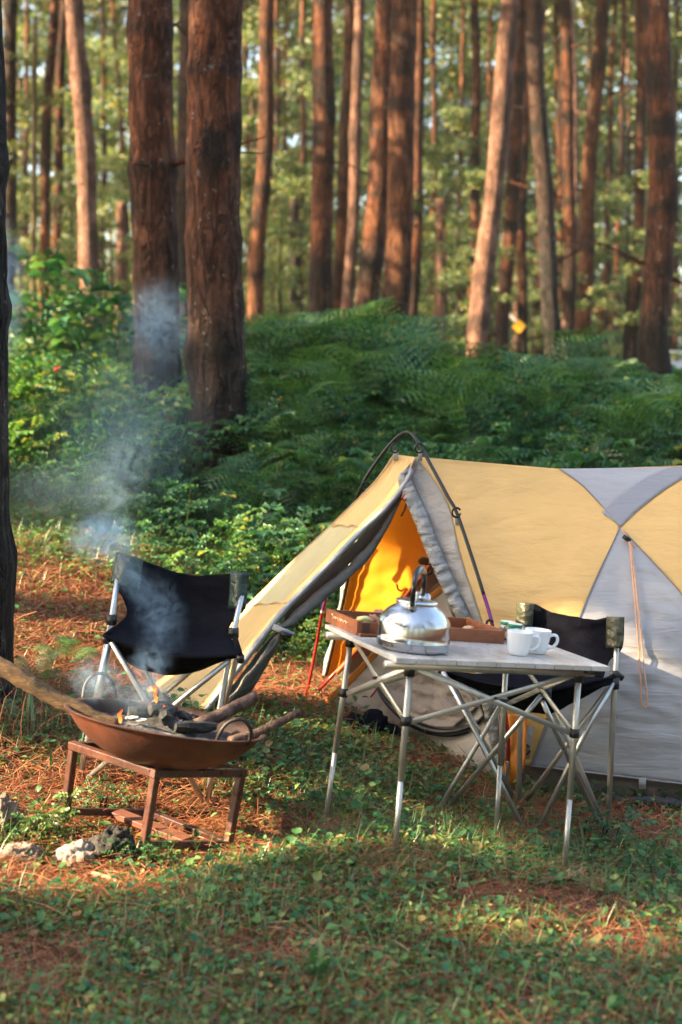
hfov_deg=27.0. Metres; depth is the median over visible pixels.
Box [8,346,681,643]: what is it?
leafy undergrowth
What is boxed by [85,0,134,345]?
pine tree
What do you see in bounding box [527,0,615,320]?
pine tree
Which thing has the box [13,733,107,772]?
grass tuft
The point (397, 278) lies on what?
pine tree
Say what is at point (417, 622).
kettle
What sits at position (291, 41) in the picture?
pine tree
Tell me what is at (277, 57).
pine tree
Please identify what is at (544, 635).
mug
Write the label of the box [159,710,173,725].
charcoal piece
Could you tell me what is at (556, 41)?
pine tree
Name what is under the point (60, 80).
pine tree
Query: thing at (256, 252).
pine tree
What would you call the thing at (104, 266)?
young tree
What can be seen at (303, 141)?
pine tree
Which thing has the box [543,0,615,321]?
pine tree
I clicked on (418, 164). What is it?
pine tree
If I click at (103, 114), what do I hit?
pine tree
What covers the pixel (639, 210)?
pine tree
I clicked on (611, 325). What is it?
pine tree
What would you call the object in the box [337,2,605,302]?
young tree
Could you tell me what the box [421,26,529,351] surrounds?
young tree
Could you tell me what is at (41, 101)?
young tree
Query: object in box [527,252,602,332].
young tree
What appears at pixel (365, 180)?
young tree
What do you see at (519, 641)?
mug
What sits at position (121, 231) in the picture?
pine tree
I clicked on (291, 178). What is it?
young tree
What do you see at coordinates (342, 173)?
pine tree
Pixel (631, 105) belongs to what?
young tree
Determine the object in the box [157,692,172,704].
charcoal piece
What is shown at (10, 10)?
pine tree
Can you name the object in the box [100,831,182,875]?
weed plant
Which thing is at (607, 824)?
weed plant
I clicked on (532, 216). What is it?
young tree
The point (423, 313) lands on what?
young tree
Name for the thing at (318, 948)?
grass tuft
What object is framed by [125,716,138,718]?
ash stick
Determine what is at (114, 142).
young tree
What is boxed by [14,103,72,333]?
young tree
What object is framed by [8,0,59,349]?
pine tree
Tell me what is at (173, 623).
folding chair
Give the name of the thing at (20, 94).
young tree
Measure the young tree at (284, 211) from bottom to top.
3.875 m
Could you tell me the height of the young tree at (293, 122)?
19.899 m
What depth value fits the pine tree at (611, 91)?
33.37 m
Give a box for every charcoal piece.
[127,706,152,720]
[148,701,169,714]
[156,705,178,718]
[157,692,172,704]
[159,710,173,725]
[173,721,217,733]
[177,710,198,720]
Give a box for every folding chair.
[78,552,249,802]
[438,602,624,833]
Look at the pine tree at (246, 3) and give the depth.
35.14 m
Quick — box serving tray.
[325,608,504,643]
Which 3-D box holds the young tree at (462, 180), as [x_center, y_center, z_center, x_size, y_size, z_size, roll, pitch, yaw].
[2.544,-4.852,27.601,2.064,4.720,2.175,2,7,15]
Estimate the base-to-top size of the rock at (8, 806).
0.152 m
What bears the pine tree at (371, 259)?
on the ground at (164, 786)
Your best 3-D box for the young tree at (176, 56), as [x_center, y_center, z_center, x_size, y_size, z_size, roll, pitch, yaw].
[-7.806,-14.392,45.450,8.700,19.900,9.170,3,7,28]
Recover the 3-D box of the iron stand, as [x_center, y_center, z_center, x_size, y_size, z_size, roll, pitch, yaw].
[-0.618,0.942,4.668,0.479,0.386,0.400,6,9,41]
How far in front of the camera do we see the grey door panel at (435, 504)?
5.76 m
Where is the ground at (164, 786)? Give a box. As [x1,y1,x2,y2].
[0,348,681,1023]
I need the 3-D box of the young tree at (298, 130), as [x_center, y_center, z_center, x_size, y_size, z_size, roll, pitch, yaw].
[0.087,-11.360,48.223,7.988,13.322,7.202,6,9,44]
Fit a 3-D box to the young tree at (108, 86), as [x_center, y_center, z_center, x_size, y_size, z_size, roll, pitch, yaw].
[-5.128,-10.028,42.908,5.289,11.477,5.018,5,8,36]
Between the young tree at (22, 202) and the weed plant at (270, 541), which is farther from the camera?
the young tree at (22, 202)
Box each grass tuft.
[0,676,77,750]
[6,684,67,733]
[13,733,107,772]
[306,929,340,983]
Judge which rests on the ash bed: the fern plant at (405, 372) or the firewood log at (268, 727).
the firewood log at (268, 727)
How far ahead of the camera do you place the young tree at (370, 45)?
41.14 m
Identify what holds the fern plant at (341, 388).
on the ground at (164, 786)
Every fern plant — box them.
[14,646,87,682]
[32,634,99,664]
[244,376,344,462]
[246,339,367,392]
[248,377,334,395]
[285,348,394,413]
[320,402,408,442]
[322,304,418,344]
[352,342,494,418]
[367,317,445,342]
[389,369,516,453]
[428,392,541,433]
[490,350,596,430]
[542,326,621,386]
[552,430,621,467]
[565,392,681,463]
[596,375,681,438]
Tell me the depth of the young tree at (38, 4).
33.56 m
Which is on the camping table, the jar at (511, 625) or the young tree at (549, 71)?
the jar at (511, 625)
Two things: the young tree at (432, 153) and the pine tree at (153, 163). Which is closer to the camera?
the pine tree at (153, 163)
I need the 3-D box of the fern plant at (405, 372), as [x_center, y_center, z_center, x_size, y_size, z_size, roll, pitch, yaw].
[0.595,-0.772,10.319,1.035,0.925,1.010,0,7,0]
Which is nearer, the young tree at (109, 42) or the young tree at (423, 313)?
the young tree at (423, 313)
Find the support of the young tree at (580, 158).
on the ground at (164, 786)
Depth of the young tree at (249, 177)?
22.30 m
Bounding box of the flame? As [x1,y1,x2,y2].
[117,710,122,722]
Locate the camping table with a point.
(480, 657)
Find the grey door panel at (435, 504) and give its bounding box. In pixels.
[411,457,505,761]
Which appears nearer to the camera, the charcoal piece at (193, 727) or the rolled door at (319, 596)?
the charcoal piece at (193, 727)
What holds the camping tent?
on the ground at (164, 786)
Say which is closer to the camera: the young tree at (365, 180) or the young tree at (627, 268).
the young tree at (627, 268)
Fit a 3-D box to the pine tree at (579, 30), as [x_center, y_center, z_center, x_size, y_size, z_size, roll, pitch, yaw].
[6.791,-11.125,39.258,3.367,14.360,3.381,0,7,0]
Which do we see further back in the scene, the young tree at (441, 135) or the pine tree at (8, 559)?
the young tree at (441, 135)
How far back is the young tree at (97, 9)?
42.97 m
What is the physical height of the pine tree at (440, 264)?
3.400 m
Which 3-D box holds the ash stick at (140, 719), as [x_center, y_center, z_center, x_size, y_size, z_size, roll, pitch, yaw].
[-0.634,0.658,4.502,0.012,0.020,0.062,-6,9,-42]
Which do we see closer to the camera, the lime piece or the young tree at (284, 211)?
the lime piece
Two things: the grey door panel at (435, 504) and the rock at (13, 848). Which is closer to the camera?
the rock at (13, 848)
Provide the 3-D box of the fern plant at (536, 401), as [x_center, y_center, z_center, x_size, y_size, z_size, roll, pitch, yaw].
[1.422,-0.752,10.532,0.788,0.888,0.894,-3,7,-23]
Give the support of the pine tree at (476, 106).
on the ground at (164, 786)
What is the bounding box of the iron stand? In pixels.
[59,740,246,855]
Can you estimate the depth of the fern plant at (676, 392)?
10.10 m
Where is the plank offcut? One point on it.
(128, 818)
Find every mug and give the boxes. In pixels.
[507,629,540,655]
[525,627,558,654]
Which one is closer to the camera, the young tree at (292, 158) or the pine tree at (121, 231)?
the pine tree at (121, 231)
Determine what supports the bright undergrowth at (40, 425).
on the ground at (164, 786)
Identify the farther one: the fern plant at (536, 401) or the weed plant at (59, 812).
the fern plant at (536, 401)
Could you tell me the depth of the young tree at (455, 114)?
32.27 m
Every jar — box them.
[500,620,514,639]
[506,622,522,640]
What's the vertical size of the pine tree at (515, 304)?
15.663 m
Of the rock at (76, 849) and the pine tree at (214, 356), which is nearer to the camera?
the rock at (76, 849)
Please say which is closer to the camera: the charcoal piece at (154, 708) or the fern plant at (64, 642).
the charcoal piece at (154, 708)
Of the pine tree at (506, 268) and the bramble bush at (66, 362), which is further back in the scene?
the pine tree at (506, 268)
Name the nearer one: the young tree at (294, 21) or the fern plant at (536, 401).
the fern plant at (536, 401)
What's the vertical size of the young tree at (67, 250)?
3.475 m
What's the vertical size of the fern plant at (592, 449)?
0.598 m
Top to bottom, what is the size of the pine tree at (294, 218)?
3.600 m
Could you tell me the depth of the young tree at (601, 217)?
40.37 m
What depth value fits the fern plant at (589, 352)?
12.89 m
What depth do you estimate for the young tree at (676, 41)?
33.20 m
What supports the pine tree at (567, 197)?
on the ground at (164, 786)
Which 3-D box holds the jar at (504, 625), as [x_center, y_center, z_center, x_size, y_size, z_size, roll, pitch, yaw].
[0.567,0.404,4.861,0.057,0.067,0.054,0,7,0]
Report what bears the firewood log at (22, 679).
on the ash bed
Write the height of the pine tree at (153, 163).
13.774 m
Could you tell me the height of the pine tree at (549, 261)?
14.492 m
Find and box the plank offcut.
[111,809,193,839]
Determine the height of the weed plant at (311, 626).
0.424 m
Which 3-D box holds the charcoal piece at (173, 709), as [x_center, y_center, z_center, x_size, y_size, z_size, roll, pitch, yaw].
[-0.560,0.649,4.616,0.050,0.052,0.095,3,7,22]
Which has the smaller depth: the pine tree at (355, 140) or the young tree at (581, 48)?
the pine tree at (355, 140)
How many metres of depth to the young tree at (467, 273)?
29.70 m
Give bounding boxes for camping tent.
[145,431,681,810]
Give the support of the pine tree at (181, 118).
on the ground at (164, 786)
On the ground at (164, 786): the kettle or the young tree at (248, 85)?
the young tree at (248, 85)
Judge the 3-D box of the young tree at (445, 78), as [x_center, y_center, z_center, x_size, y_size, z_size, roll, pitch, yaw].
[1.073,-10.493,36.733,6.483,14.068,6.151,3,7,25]
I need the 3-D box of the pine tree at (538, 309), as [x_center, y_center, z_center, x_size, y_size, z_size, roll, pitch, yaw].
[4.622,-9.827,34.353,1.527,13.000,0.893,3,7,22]
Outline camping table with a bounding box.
[323,624,609,868]
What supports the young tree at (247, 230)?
on the ground at (164, 786)
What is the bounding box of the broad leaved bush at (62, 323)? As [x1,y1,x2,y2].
[7,245,186,373]
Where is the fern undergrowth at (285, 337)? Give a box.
[9,296,681,574]
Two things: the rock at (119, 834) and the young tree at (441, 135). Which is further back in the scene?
the young tree at (441, 135)
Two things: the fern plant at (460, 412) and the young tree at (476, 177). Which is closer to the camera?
the fern plant at (460, 412)
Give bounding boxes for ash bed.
[102,711,233,739]
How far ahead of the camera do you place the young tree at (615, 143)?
42.69 m
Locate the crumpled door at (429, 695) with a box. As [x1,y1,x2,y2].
[379,669,476,726]
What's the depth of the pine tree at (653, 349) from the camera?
15.39 m
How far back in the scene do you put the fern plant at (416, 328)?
13.05 m
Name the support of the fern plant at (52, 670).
on the ground at (164, 786)
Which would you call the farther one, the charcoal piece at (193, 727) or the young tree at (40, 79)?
the young tree at (40, 79)
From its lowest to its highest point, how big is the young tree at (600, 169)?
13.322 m
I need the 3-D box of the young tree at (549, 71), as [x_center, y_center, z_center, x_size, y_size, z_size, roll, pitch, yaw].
[5.160,-7.636,36.364,3.494,8.358,4.530,-3,7,-25]
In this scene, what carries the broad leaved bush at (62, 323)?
on the ground at (164, 786)
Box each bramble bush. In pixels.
[8,350,131,428]
[110,519,306,634]
[130,393,319,473]
[136,472,264,572]
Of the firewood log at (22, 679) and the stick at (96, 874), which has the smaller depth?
the stick at (96, 874)
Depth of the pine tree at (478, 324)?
19.56 m
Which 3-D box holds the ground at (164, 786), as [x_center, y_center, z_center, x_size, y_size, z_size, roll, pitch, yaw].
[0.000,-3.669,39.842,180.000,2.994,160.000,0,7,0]
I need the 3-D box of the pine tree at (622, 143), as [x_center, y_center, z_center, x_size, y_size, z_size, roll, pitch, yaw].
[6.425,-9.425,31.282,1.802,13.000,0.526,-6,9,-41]
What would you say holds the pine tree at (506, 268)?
on the ground at (164, 786)
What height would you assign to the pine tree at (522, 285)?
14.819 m
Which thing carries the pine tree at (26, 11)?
on the ground at (164, 786)
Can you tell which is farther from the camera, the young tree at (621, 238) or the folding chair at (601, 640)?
the young tree at (621, 238)
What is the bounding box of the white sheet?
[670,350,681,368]
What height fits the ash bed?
0.125 m
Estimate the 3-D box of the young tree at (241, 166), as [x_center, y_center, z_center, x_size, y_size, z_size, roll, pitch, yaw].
[-3.536,-7.645,38.235,4.321,7.993,4.793,-4,8,-31]
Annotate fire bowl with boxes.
[63,672,266,769]
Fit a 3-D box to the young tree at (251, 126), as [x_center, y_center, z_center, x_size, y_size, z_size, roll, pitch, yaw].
[-2.378,-8.828,33.389,4.828,11.549,6.259,1,7,8]
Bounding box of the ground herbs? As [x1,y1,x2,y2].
[0,489,681,1023]
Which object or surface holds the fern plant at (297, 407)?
on the ground at (164, 786)
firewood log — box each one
[0,656,118,724]
[191,692,258,723]
[227,708,301,740]
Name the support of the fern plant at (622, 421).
on the ground at (164, 786)
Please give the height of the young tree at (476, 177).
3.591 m
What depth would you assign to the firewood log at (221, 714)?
4.68 m
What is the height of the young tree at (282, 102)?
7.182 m
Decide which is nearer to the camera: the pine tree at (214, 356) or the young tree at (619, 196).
the pine tree at (214, 356)
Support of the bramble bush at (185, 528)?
on the ground at (164, 786)
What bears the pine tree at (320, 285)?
on the ground at (164, 786)
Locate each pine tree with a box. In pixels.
[0,0,17,705]
[2,0,28,330]
[2,0,92,339]
[3,0,52,346]
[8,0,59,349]
[20,0,68,345]
[29,17,37,348]
[65,0,132,351]
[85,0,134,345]
[91,0,129,328]
[115,202,130,346]
[125,0,271,456]
[173,0,188,334]
[183,0,249,503]
[241,0,297,332]
[247,0,274,333]
[248,0,365,308]
[249,199,299,322]
[270,0,311,303]
[284,0,306,286]
[308,0,367,324]
[332,0,353,319]
[340,0,365,316]
[354,0,460,321]
[373,0,417,336]
[408,0,425,331]
[425,0,492,313]
[426,0,436,331]
[434,199,445,342]
[437,0,481,356]
[448,0,594,351]
[456,0,481,355]
[457,0,525,351]
[466,0,540,356]
[481,1,517,359]
[488,0,607,359]
[504,60,529,361]
[505,0,598,358]
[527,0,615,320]
[527,1,556,358]
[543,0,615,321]
[545,0,634,349]
[548,0,589,245]
[552,0,609,355]
[552,0,681,381]
[574,2,672,274]
[575,0,645,365]
[587,0,624,353]
[591,0,681,298]
[607,0,647,367]
[607,293,617,361]
[609,83,680,349]
[617,0,681,349]
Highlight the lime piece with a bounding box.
[356,616,371,621]
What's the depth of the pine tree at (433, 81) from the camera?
30.85 m
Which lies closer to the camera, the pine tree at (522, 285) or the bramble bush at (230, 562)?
the bramble bush at (230, 562)
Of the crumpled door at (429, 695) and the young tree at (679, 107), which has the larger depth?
the young tree at (679, 107)
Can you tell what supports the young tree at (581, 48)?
on the ground at (164, 786)
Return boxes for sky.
[2,1,681,345]
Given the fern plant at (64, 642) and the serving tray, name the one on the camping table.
the serving tray
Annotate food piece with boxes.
[368,614,378,622]
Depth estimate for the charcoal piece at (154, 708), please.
4.58 m
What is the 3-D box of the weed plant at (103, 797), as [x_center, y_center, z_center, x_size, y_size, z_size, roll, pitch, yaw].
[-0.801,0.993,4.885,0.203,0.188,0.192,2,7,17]
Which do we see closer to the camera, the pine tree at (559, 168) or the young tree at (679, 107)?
the pine tree at (559, 168)
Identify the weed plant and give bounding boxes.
[4,787,86,845]
[76,773,136,816]
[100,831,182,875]
[162,507,337,586]
[246,567,339,666]
[572,795,658,847]
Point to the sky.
(38, 69)
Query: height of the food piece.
0.042 m
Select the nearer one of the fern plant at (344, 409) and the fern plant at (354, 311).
the fern plant at (344, 409)
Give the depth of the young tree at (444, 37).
34.36 m
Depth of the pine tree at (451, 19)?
39.10 m
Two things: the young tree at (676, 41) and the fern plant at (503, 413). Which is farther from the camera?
the young tree at (676, 41)
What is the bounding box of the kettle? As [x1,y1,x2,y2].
[376,565,450,654]
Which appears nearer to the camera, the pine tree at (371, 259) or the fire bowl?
the fire bowl
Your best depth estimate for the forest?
51.20 m
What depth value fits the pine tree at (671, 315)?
29.04 m
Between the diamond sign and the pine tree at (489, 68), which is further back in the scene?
the pine tree at (489, 68)
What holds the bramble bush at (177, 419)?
on the ground at (164, 786)
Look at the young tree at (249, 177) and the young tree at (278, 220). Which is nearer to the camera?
the young tree at (249, 177)
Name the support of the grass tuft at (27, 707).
on the ground at (164, 786)
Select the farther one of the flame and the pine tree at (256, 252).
the pine tree at (256, 252)
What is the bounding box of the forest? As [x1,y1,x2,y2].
[2,0,681,356]
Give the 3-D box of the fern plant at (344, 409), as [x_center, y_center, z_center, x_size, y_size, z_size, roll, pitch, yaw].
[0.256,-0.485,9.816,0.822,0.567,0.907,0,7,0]
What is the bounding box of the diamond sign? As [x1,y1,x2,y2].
[510,313,525,332]
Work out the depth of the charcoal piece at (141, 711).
4.61 m
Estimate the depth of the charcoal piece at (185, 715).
4.64 m
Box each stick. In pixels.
[91,871,118,881]
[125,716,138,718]
[134,718,147,721]
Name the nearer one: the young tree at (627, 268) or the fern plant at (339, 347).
the fern plant at (339, 347)
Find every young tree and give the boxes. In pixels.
[2,0,129,347]
[2,0,133,328]
[3,0,178,296]
[6,42,106,347]
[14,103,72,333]
[16,27,120,322]
[29,58,174,320]
[47,169,133,350]
[51,156,133,349]
[64,0,288,312]
[71,43,178,327]
[92,0,244,291]
[100,9,311,235]
[134,83,282,329]
[173,0,430,317]
[173,5,342,320]
[240,5,365,317]
[240,24,311,316]
[240,75,370,303]
[240,151,289,301]
[241,161,309,323]
[241,162,340,326]
[242,0,443,322]
[242,151,358,327]
[264,181,335,315]
[269,9,374,280]
[273,188,354,323]
[287,0,496,312]
[293,0,529,321]
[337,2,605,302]
[361,102,502,331]
[367,0,603,344]
[381,155,469,358]
[414,165,516,349]
[418,136,516,355]
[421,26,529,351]
[422,139,517,356]
[425,253,468,355]
[436,64,607,318]
[442,3,647,357]
[480,1,681,347]
[480,143,579,358]
[482,44,626,341]
[526,7,680,331]
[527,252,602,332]
[548,85,681,360]
[558,167,681,361]
[559,229,641,361]
[575,0,681,282]
[579,0,681,333]
[591,177,681,359]
[595,8,681,317]
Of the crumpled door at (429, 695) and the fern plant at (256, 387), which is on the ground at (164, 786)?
the fern plant at (256, 387)
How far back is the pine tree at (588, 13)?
38.07 m
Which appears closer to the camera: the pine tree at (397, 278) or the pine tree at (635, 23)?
the pine tree at (397, 278)
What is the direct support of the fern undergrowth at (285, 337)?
on the ground at (164, 786)
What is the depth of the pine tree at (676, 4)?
35.34 m
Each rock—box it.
[0,792,18,831]
[0,841,42,864]
[51,839,97,869]
[88,824,137,869]
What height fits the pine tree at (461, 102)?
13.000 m
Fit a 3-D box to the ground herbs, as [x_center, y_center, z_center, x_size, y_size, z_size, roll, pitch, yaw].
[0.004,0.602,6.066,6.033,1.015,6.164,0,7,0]
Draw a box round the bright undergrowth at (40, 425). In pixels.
[8,345,347,666]
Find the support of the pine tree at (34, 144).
on the ground at (164, 786)
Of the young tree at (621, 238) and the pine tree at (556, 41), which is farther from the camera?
the pine tree at (556, 41)
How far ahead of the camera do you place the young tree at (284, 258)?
29.53 m
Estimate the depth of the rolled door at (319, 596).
5.84 m
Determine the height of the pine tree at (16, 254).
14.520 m
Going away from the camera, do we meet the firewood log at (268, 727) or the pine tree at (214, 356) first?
the firewood log at (268, 727)
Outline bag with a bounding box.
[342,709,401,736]
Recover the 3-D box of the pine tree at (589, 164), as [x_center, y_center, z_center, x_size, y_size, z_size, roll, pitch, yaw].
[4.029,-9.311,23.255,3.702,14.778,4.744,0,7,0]
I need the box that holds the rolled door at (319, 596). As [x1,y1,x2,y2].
[278,495,401,628]
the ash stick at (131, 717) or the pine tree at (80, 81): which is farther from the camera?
the pine tree at (80, 81)
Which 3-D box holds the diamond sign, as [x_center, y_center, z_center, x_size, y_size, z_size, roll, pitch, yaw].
[3.168,-3.438,25.776,0.356,0.390,0.020,0,7,0]

